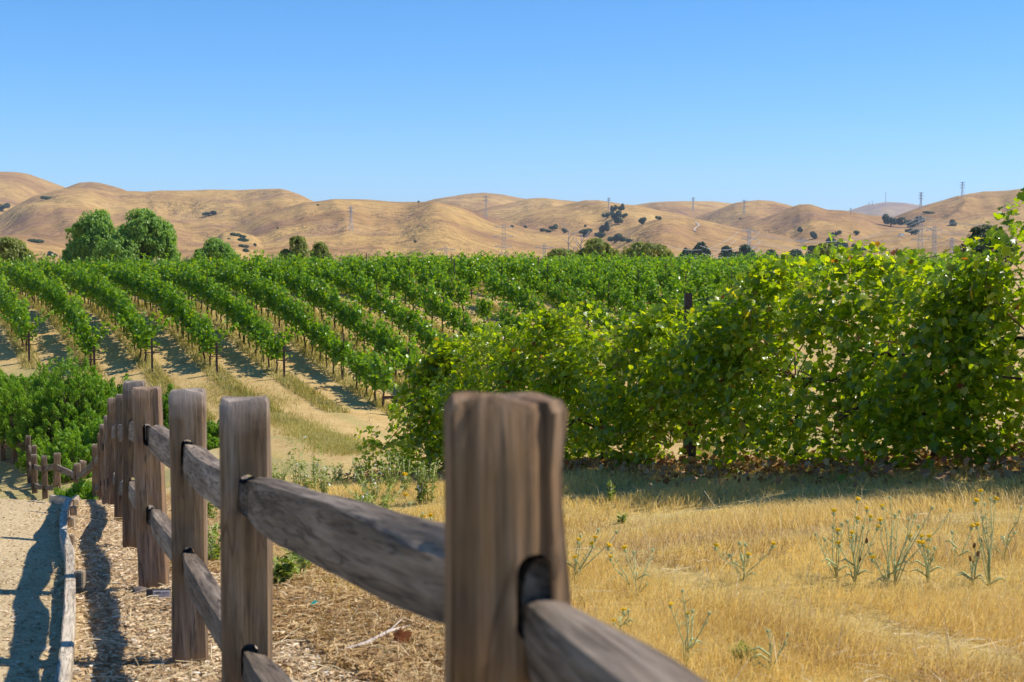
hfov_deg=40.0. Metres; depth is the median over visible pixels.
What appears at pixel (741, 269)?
grapevine
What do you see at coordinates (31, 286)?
grapevine
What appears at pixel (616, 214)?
oak tree
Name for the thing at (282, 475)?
leafy weed
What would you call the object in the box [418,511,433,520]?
star thistle
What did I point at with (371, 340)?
grapevine
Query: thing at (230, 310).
grapevine
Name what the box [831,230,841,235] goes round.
oak tree
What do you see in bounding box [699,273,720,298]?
grapevine
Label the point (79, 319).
grapevine
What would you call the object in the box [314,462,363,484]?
leafy weed
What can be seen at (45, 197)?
hill shrub
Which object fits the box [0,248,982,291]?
distant vines
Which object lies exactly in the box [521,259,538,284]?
grapevine
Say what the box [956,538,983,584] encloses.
dry plantain
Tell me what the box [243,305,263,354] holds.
grapevine
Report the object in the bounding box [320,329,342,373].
grapevine
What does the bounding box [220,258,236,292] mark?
grapevine
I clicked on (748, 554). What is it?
star thistle
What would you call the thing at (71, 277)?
grapevine
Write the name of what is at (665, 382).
overgrown vine
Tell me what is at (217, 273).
grapevine
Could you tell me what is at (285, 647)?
wood chips
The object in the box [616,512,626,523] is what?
leafy weed
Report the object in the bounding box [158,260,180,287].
grapevine
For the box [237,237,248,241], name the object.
hill shrub
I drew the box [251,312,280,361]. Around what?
grapevine
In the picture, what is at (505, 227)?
pylon
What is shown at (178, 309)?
grapevine
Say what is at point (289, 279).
grapevine
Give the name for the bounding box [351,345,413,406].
grapevine
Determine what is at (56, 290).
grapevine
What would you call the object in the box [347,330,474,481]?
overgrown vine
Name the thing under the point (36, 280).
grapevine
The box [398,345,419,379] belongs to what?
grapevine
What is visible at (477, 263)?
grapevine
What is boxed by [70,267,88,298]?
grapevine
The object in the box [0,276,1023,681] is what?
ground
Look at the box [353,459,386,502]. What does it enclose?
leafy weed
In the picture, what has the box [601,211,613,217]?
oak tree
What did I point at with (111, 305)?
grapevine
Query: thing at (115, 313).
grapevine
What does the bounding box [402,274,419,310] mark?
grapevine
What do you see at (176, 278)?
grapevine
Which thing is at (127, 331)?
grapevine
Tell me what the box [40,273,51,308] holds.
grapevine
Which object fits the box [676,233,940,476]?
overgrown vine
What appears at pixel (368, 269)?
grapevine
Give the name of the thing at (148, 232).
pepper tree
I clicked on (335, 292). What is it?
grapevine
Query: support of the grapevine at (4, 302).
on the ground at (174, 360)
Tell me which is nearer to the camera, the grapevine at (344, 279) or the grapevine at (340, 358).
the grapevine at (340, 358)
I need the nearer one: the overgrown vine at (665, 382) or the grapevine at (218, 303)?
the overgrown vine at (665, 382)
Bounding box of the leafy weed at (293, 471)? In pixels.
[286,426,306,484]
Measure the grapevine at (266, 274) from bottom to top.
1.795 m
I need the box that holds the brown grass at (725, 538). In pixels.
[290,463,1023,681]
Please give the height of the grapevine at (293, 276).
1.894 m
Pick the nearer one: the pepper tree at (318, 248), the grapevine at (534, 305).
the grapevine at (534, 305)
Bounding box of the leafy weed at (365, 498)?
[341,491,375,502]
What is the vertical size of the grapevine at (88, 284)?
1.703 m
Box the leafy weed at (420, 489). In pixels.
[414,461,434,504]
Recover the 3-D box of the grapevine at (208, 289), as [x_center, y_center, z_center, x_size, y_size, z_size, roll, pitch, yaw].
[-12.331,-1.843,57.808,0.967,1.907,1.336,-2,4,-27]
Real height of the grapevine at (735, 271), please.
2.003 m
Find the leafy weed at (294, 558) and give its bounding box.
[273,548,312,578]
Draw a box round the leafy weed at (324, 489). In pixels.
[315,452,331,493]
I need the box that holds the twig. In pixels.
[335,619,409,650]
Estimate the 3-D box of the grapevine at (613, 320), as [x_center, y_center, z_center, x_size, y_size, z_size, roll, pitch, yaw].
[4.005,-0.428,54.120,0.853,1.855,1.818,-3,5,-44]
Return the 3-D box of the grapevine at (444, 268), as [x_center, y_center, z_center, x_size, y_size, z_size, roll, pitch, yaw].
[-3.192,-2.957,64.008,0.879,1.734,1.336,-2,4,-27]
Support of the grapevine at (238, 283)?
on the ground at (174, 360)
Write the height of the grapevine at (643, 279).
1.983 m
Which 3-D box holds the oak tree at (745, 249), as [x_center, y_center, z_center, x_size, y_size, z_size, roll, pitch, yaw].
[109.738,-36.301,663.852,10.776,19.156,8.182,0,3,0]
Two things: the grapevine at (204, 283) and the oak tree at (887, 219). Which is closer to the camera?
the grapevine at (204, 283)
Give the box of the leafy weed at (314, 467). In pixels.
[309,447,322,490]
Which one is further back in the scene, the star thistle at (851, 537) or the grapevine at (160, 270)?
the grapevine at (160, 270)
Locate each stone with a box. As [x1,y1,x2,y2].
[39,646,53,650]
[130,586,146,595]
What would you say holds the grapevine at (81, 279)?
on the ground at (174, 360)
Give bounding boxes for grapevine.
[0,276,9,314]
[0,280,7,317]
[0,283,12,320]
[0,288,19,332]
[2,282,17,314]
[4,309,53,351]
[6,292,20,334]
[7,295,32,340]
[12,299,29,346]
[23,270,33,299]
[24,265,37,301]
[25,269,36,303]
[26,268,46,304]
[31,268,47,307]
[37,272,54,312]
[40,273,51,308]
[40,276,53,305]
[42,275,63,315]
[47,281,63,320]
[48,276,66,323]
[53,280,69,328]
[57,321,119,367]
[58,289,77,334]
[60,292,84,340]
[63,296,84,346]
[67,264,79,290]
[68,262,84,296]
[70,266,90,302]
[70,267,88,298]
[71,306,89,337]
[72,309,92,358]
[81,266,92,303]
[82,272,91,305]
[83,273,94,306]
[87,266,103,309]
[90,274,109,311]
[90,277,110,313]
[100,280,115,318]
[100,281,117,322]
[103,281,129,325]
[105,287,127,329]
[109,288,133,334]
[110,261,122,288]
[113,259,125,286]
[116,261,129,296]
[116,290,134,339]
[116,309,173,362]
[118,259,133,297]
[121,301,139,342]
[122,302,142,350]
[124,264,137,299]
[127,270,140,302]
[127,310,147,356]
[128,264,141,303]
[134,267,151,305]
[137,267,160,311]
[138,270,151,309]
[144,276,160,311]
[151,269,169,310]
[152,279,177,323]
[156,259,171,285]
[156,281,172,318]
[158,260,170,284]
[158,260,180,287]
[163,285,180,326]
[164,283,185,330]
[167,258,181,286]
[171,264,184,293]
[172,290,190,332]
[173,262,193,297]
[175,292,201,343]
[177,260,192,302]
[180,307,196,347]
[182,259,198,300]
[184,264,199,307]
[185,310,209,352]
[186,320,238,365]
[188,268,205,307]
[190,310,214,361]
[199,265,215,313]
[200,273,217,313]
[201,254,215,274]
[203,261,215,277]
[206,280,222,320]
[210,258,223,290]
[212,262,224,289]
[212,282,225,320]
[216,255,232,291]
[217,284,235,327]
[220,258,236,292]
[223,291,241,332]
[226,288,246,338]
[227,263,243,296]
[229,294,252,342]
[230,268,248,294]
[233,271,253,302]
[238,266,261,305]
[238,297,259,348]
[242,256,255,275]
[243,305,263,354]
[246,251,261,282]
[246,326,303,372]
[247,270,263,308]
[251,273,277,319]
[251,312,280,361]
[252,256,268,282]
[252,258,267,281]
[252,275,268,313]
[257,318,274,367]
[260,261,280,285]
[262,283,279,322]
[265,257,282,288]
[266,279,287,326]
[274,285,291,331]
[275,261,291,289]
[280,286,301,333]
[281,260,298,295]
[283,252,299,275]
[284,295,306,341]
[287,265,307,294]
[291,257,304,276]
[293,270,307,302]
[293,299,314,348]
[299,256,314,278]
[299,269,317,311]
[300,312,318,352]
[303,275,317,316]
[307,260,322,279]
[309,312,330,360]
[310,276,328,320]
[313,260,332,285]
[315,317,336,364]
[318,284,334,323]
[319,260,334,286]
[320,281,342,327]
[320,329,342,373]
[329,263,343,291]
[330,328,352,379]
[333,295,349,335]
[334,261,353,299]
[338,298,356,339]
[339,250,350,276]
[339,254,361,277]
[340,294,365,345]
[342,268,365,298]
[342,340,364,389]
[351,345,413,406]
[352,271,369,311]
[352,310,374,350]
[352,346,374,393]
[353,256,364,282]
[357,344,381,399]
[359,252,375,290]
[359,272,375,317]
[359,315,384,347]
[364,317,392,360]
[365,282,390,322]
[368,255,385,288]
[374,248,390,271]
[374,318,398,363]
[375,264,394,291]
[377,290,401,326]
[378,253,393,278]
[380,265,403,298]
[383,324,405,376]
[386,251,405,279]
[387,297,407,338]
[389,332,417,382]
[394,265,415,306]
[398,252,417,282]
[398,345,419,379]
[400,296,422,341]
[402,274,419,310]
[407,309,429,354]
[410,275,436,318]
[415,259,429,287]
[416,249,432,287]
[417,284,441,327]
[418,319,439,352]
[423,259,440,290]
[428,255,444,276]
[429,288,452,331]
[431,325,443,342]
[435,257,451,282]
[435,267,451,301]
[442,274,460,305]
[443,295,465,337]
[452,257,471,284]
[452,274,474,316]
[455,307,471,338]
[460,249,476,270]
[461,258,481,299]
[464,309,486,345]
[469,254,485,291]
[472,287,494,325]
[475,323,491,366]
[479,255,496,282]
[479,263,501,305]
[488,260,505,285]
[489,267,509,307]
[494,298,515,329]
[499,272,524,313]
[504,253,521,280]
[507,301,528,339]
[510,280,535,313]
[514,254,530,281]
[517,262,536,299]
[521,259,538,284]
[527,289,546,313]
[531,270,548,303]
[534,257,555,294]
[542,273,558,307]
[543,265,563,289]
[547,256,565,281]
[551,280,571,308]
[559,267,574,294]
[560,256,579,279]
[562,265,589,303]
[563,285,584,313]
[567,255,583,296]
[576,271,601,299]
[578,287,600,325]
[580,262,597,288]
[589,272,611,308]
[592,259,609,277]
[593,301,610,331]
[596,263,609,289]
[599,306,627,336]
[601,280,628,318]
[602,265,622,302]
[603,258,620,285]
[612,267,633,294]
[615,262,635,282]
[616,283,637,321]
[626,271,649,308]
[628,261,648,294]
[630,293,649,319]
[638,272,659,307]
[639,259,650,279]
[639,263,660,303]
[650,263,664,289]
[651,280,672,313]
[657,267,679,291]
[664,271,681,299]
[668,283,683,315]
[673,273,696,300]
[678,288,702,324]
[686,263,704,304]
[689,277,711,306]
[693,260,714,286]
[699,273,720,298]
[700,287,721,306]
[703,264,728,292]
[717,287,738,308]
[723,266,741,288]
[728,266,743,296]
[732,263,749,279]
[784,268,801,289]
[799,267,814,292]
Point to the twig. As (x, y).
(392, 629)
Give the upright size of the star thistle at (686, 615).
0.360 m
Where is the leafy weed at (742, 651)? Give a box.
[727,640,758,663]
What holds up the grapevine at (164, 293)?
on the ground at (174, 360)
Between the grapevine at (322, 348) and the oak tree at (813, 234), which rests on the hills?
the oak tree at (813, 234)
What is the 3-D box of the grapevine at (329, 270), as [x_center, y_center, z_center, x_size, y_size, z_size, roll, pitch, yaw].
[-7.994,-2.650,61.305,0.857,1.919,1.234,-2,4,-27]
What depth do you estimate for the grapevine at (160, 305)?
57.48 m
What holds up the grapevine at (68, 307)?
on the ground at (174, 360)
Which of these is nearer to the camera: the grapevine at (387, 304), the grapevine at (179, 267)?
the grapevine at (387, 304)
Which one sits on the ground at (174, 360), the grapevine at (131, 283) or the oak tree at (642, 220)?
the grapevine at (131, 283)
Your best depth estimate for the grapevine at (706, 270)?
64.69 m
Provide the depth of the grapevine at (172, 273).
63.36 m
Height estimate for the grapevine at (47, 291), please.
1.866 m
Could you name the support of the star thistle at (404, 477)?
on the ground at (174, 360)
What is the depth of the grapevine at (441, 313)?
55.04 m
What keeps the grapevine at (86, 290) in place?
on the ground at (174, 360)
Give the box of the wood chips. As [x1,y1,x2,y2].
[46,499,370,681]
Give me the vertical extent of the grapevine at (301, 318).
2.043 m
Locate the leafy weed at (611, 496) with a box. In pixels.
[607,480,615,502]
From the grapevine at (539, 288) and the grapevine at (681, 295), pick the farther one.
the grapevine at (539, 288)
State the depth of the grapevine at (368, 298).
56.59 m
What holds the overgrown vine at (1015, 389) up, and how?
on the ground at (174, 360)
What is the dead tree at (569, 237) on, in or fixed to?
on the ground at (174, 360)
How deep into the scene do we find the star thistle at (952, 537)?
7.43 m
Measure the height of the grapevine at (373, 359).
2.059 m
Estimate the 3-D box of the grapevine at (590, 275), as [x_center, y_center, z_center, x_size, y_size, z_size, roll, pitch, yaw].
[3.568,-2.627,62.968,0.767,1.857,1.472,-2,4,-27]
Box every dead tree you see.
[562,220,577,250]
[573,231,589,251]
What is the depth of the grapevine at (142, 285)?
59.99 m
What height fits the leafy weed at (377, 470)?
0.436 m
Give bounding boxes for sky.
[0,0,1023,210]
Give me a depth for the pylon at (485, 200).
1409.40 m
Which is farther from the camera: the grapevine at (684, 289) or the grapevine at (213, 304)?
the grapevine at (684, 289)
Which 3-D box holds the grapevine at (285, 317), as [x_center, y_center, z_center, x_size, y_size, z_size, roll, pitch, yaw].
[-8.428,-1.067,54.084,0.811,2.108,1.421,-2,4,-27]
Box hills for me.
[0,172,1023,275]
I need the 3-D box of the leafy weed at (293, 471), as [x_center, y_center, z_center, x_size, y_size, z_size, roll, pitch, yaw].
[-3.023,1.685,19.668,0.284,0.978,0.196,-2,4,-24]
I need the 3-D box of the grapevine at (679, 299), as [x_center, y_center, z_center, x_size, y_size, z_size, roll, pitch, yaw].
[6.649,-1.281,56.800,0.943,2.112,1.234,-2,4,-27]
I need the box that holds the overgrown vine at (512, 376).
[432,303,610,458]
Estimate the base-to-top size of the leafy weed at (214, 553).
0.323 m
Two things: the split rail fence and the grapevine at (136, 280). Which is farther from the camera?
the grapevine at (136, 280)
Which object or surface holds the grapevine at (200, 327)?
on the ground at (174, 360)
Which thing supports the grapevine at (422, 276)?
on the ground at (174, 360)
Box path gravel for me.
[0,498,90,681]
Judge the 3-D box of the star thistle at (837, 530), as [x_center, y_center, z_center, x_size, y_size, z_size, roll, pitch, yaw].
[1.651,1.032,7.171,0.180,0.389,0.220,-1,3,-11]
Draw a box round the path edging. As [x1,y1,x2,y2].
[49,495,85,681]
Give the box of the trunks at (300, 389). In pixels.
[0,282,755,461]
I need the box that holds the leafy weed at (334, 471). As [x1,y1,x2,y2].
[329,462,343,480]
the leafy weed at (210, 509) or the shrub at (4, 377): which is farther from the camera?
the shrub at (4, 377)
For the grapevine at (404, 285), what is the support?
on the ground at (174, 360)
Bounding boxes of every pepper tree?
[0,236,36,264]
[59,208,119,264]
[92,207,180,263]
[191,237,239,261]
[279,235,310,259]
[308,241,331,259]
[813,242,838,257]
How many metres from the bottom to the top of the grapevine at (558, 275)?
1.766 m
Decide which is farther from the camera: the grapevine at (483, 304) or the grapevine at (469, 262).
the grapevine at (469, 262)
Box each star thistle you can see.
[393,472,408,498]
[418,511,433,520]
[568,528,619,583]
[605,543,654,595]
[610,608,638,630]
[668,588,713,664]
[713,541,775,580]
[749,629,789,670]
[813,508,848,576]
[835,496,880,583]
[865,504,906,585]
[878,496,951,584]
[910,534,945,580]
[944,523,975,564]
[973,489,1006,587]
[985,506,1022,558]
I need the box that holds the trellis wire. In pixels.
[380,241,1023,375]
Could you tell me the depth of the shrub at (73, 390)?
44.25 m
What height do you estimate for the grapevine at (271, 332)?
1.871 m
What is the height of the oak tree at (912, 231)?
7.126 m
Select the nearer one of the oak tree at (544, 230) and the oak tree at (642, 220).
the oak tree at (642, 220)
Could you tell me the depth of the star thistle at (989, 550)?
6.85 m
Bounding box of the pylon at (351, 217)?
[348,206,353,230]
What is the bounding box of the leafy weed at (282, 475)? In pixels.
[272,459,291,479]
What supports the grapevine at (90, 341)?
on the ground at (174, 360)
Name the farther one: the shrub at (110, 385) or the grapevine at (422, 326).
the grapevine at (422, 326)
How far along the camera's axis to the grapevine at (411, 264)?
62.85 m
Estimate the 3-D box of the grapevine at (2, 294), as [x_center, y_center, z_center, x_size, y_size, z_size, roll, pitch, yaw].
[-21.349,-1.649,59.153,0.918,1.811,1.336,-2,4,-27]
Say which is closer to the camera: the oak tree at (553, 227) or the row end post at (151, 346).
the row end post at (151, 346)
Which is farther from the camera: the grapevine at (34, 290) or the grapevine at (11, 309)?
the grapevine at (34, 290)
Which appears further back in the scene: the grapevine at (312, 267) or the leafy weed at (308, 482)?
the grapevine at (312, 267)
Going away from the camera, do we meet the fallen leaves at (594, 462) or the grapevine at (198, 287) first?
the fallen leaves at (594, 462)
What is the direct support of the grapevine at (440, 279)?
on the ground at (174, 360)
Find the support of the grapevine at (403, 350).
on the ground at (174, 360)
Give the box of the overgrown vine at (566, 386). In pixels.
[521,296,683,475]
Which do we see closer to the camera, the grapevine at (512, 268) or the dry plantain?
the dry plantain
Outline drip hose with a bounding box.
[235,294,382,394]
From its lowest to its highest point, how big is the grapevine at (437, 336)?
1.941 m
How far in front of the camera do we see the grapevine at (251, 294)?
58.27 m
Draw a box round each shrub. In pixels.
[0,358,76,443]
[0,368,51,414]
[5,346,122,450]
[15,437,63,476]
[27,239,43,242]
[38,431,96,485]
[40,196,51,199]
[44,403,103,464]
[53,477,98,499]
[61,371,132,429]
[162,383,173,428]
[207,419,218,449]
[230,232,240,236]
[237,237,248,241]
[238,244,248,247]
[949,219,956,225]
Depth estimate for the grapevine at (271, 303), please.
56.36 m
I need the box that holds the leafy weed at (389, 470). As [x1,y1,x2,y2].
[377,451,403,489]
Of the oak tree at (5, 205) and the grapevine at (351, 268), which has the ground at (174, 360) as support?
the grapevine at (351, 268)
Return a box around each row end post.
[21,332,36,361]
[88,346,101,368]
[144,338,159,369]
[209,343,224,374]
[276,346,291,377]
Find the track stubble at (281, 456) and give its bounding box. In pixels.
[0,449,413,499]
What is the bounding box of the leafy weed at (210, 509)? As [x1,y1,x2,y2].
[207,500,217,520]
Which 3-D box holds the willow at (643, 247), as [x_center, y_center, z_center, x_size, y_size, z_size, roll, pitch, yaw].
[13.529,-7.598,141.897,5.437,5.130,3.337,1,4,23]
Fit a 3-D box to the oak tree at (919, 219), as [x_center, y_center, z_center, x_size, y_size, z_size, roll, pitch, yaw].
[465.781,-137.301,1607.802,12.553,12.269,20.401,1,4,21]
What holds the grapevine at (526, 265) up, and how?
on the ground at (174, 360)
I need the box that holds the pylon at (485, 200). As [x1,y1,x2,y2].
[483,195,489,219]
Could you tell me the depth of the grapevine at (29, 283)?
64.95 m
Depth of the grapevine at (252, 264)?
65.07 m
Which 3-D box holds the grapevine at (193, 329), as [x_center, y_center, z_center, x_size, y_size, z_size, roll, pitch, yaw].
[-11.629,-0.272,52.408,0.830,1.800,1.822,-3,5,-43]
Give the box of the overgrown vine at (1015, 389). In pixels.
[908,187,1023,471]
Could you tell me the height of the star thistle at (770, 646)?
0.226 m
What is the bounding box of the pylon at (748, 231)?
[742,229,756,247]
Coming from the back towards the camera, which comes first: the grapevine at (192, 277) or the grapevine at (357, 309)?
the grapevine at (192, 277)
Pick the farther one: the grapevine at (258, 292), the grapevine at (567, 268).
the grapevine at (567, 268)
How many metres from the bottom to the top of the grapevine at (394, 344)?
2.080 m
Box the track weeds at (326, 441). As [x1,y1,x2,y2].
[270,409,398,458]
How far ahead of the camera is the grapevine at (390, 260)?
64.95 m
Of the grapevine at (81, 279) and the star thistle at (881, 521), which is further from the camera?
the grapevine at (81, 279)
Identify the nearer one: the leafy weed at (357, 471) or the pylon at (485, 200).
the leafy weed at (357, 471)
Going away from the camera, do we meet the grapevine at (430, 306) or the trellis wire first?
the trellis wire
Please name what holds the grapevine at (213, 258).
on the ground at (174, 360)
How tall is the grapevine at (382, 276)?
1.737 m
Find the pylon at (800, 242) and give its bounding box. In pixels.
[796,237,806,252]
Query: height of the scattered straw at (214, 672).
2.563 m
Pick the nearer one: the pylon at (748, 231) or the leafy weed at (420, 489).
the leafy weed at (420, 489)
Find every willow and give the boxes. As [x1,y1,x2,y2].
[547,248,575,258]
[575,237,619,257]
[620,241,672,261]
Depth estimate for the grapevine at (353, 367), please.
47.88 m
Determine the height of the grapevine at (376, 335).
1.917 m
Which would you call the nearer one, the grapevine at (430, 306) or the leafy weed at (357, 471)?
the leafy weed at (357, 471)
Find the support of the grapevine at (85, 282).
on the ground at (174, 360)
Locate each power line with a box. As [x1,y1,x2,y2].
[669,236,759,257]
[747,219,925,259]
[913,219,1023,250]
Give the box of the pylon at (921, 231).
[909,216,931,248]
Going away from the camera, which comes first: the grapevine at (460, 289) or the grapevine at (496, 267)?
the grapevine at (460, 289)
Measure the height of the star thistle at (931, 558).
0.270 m
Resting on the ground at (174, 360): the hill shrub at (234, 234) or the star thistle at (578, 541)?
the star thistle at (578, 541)
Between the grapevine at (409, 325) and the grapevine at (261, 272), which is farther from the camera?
the grapevine at (261, 272)
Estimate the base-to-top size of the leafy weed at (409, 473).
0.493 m
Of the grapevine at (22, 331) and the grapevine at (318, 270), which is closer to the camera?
the grapevine at (22, 331)
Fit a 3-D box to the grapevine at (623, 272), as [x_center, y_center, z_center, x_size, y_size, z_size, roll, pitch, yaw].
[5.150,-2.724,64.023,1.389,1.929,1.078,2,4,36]
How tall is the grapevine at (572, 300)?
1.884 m
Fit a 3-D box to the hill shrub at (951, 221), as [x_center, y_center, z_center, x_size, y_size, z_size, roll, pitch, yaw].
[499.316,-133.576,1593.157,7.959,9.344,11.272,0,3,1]
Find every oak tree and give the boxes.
[0,203,10,210]
[202,210,216,215]
[540,228,551,232]
[548,224,557,230]
[578,228,592,235]
[594,232,605,237]
[599,221,609,232]
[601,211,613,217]
[607,233,621,242]
[610,205,617,211]
[611,210,621,218]
[614,217,623,224]
[618,204,624,211]
[619,237,632,243]
[638,217,646,223]
[678,247,696,257]
[692,241,711,259]
[718,245,734,258]
[735,244,755,259]
[763,249,779,258]
[787,249,804,258]
[805,245,816,258]
[810,231,816,238]
[826,237,847,247]
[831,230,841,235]
[851,243,866,250]
[882,213,896,226]
[897,217,916,227]
[904,229,917,234]
[914,216,924,224]
[953,224,1014,265]
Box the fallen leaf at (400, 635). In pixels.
[393,628,411,645]
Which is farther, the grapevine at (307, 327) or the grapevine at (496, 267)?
the grapevine at (496, 267)
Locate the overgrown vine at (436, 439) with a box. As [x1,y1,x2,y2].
[395,321,522,475]
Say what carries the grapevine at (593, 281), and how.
on the ground at (174, 360)
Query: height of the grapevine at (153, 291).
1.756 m
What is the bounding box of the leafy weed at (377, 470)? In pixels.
[367,458,394,477]
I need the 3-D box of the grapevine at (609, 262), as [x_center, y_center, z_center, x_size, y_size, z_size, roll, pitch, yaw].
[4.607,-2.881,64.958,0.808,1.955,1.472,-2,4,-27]
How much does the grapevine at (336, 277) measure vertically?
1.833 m
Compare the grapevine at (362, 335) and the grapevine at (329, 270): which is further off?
the grapevine at (329, 270)
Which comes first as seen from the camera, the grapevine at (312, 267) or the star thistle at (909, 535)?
the star thistle at (909, 535)
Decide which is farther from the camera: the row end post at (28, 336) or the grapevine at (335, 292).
the grapevine at (335, 292)
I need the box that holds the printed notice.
[146,589,170,599]
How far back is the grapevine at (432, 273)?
60.26 m
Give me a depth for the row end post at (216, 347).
50.10 m
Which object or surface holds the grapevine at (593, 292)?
on the ground at (174, 360)
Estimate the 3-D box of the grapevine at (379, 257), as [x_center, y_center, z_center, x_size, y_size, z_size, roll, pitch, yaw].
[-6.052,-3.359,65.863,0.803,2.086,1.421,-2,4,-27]
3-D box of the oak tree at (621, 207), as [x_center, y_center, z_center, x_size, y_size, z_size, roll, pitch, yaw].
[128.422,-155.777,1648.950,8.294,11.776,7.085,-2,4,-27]
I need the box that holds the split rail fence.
[0,380,706,681]
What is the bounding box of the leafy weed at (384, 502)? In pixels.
[343,478,405,508]
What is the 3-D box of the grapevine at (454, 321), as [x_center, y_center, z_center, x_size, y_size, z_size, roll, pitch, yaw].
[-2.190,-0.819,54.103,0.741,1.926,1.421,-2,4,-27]
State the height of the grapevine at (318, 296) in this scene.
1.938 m
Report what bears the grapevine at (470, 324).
on the ground at (174, 360)
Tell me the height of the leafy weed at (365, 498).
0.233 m
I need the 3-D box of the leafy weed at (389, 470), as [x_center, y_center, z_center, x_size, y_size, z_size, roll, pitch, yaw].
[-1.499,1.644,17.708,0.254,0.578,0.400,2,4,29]
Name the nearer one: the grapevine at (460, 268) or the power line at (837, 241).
the grapevine at (460, 268)
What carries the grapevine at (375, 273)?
on the ground at (174, 360)
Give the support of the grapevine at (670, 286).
on the ground at (174, 360)
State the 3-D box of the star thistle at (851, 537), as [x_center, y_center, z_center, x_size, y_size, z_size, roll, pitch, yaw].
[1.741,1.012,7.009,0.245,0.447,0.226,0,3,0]
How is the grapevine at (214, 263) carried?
on the ground at (174, 360)
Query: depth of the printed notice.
7.41 m
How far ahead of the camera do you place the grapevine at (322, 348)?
50.44 m
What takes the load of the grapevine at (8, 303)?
on the ground at (174, 360)
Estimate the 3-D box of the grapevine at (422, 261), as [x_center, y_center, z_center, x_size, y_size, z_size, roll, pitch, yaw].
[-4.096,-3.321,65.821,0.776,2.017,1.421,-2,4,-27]
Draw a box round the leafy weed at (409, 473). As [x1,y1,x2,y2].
[395,456,412,491]
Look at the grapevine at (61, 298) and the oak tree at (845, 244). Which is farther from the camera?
the oak tree at (845, 244)
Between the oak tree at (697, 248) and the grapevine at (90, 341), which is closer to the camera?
the grapevine at (90, 341)
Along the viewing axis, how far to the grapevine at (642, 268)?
65.90 m
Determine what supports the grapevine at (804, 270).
on the ground at (174, 360)
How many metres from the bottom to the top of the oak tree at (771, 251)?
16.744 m
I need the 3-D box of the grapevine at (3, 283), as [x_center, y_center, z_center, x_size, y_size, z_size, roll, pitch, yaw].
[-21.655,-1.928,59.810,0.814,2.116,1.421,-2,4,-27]
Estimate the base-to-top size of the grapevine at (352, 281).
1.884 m
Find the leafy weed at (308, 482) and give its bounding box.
[296,460,319,489]
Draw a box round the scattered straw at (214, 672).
[47,496,443,681]
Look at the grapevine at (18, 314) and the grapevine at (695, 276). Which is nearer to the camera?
the grapevine at (18, 314)
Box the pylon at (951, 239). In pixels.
[947,237,956,256]
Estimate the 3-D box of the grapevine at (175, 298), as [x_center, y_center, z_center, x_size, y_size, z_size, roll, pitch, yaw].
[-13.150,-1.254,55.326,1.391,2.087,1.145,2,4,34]
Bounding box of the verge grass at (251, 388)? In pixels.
[166,369,301,414]
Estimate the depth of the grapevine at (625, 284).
60.24 m
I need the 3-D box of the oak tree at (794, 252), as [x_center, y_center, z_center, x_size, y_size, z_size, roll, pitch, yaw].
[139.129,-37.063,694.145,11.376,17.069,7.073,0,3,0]
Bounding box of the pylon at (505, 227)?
[493,224,513,255]
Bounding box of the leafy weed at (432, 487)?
[410,459,439,502]
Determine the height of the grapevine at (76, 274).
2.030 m
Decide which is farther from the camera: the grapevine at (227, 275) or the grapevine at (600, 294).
the grapevine at (227, 275)
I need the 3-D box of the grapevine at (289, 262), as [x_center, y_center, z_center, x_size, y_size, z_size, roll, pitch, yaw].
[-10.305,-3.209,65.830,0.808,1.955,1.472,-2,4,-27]
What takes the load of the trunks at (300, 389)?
on the ground at (174, 360)
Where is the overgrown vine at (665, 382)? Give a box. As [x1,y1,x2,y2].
[583,271,811,475]
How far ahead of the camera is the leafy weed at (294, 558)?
8.16 m
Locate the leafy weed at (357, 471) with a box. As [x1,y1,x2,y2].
[349,452,369,482]
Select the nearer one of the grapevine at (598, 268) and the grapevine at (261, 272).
the grapevine at (261, 272)
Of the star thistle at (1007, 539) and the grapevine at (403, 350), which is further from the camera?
the grapevine at (403, 350)
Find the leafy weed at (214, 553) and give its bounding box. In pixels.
[208,523,219,565]
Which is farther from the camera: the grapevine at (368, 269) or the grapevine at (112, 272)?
the grapevine at (112, 272)
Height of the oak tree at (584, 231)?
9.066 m
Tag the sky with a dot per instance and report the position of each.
(845, 105)
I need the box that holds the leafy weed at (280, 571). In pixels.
[273,554,296,585]
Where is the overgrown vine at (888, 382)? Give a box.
[782,191,1023,480]
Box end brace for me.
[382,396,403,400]
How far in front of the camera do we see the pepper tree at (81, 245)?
130.68 m
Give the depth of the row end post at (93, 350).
51.29 m
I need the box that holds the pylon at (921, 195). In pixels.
[919,192,923,208]
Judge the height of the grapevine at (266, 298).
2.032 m
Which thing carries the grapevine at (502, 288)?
on the ground at (174, 360)
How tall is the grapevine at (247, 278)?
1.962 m
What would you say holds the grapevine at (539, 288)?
on the ground at (174, 360)
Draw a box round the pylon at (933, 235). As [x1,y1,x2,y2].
[928,226,940,255]
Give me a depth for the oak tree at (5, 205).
2058.64 m
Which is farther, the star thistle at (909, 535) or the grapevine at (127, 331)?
the grapevine at (127, 331)
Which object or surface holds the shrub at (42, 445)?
on the ground at (174, 360)
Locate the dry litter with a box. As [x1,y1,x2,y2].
[166,493,595,681]
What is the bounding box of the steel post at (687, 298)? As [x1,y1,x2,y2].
[683,293,691,455]
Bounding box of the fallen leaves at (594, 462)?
[328,441,1023,492]
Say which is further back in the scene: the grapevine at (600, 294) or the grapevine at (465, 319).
the grapevine at (600, 294)

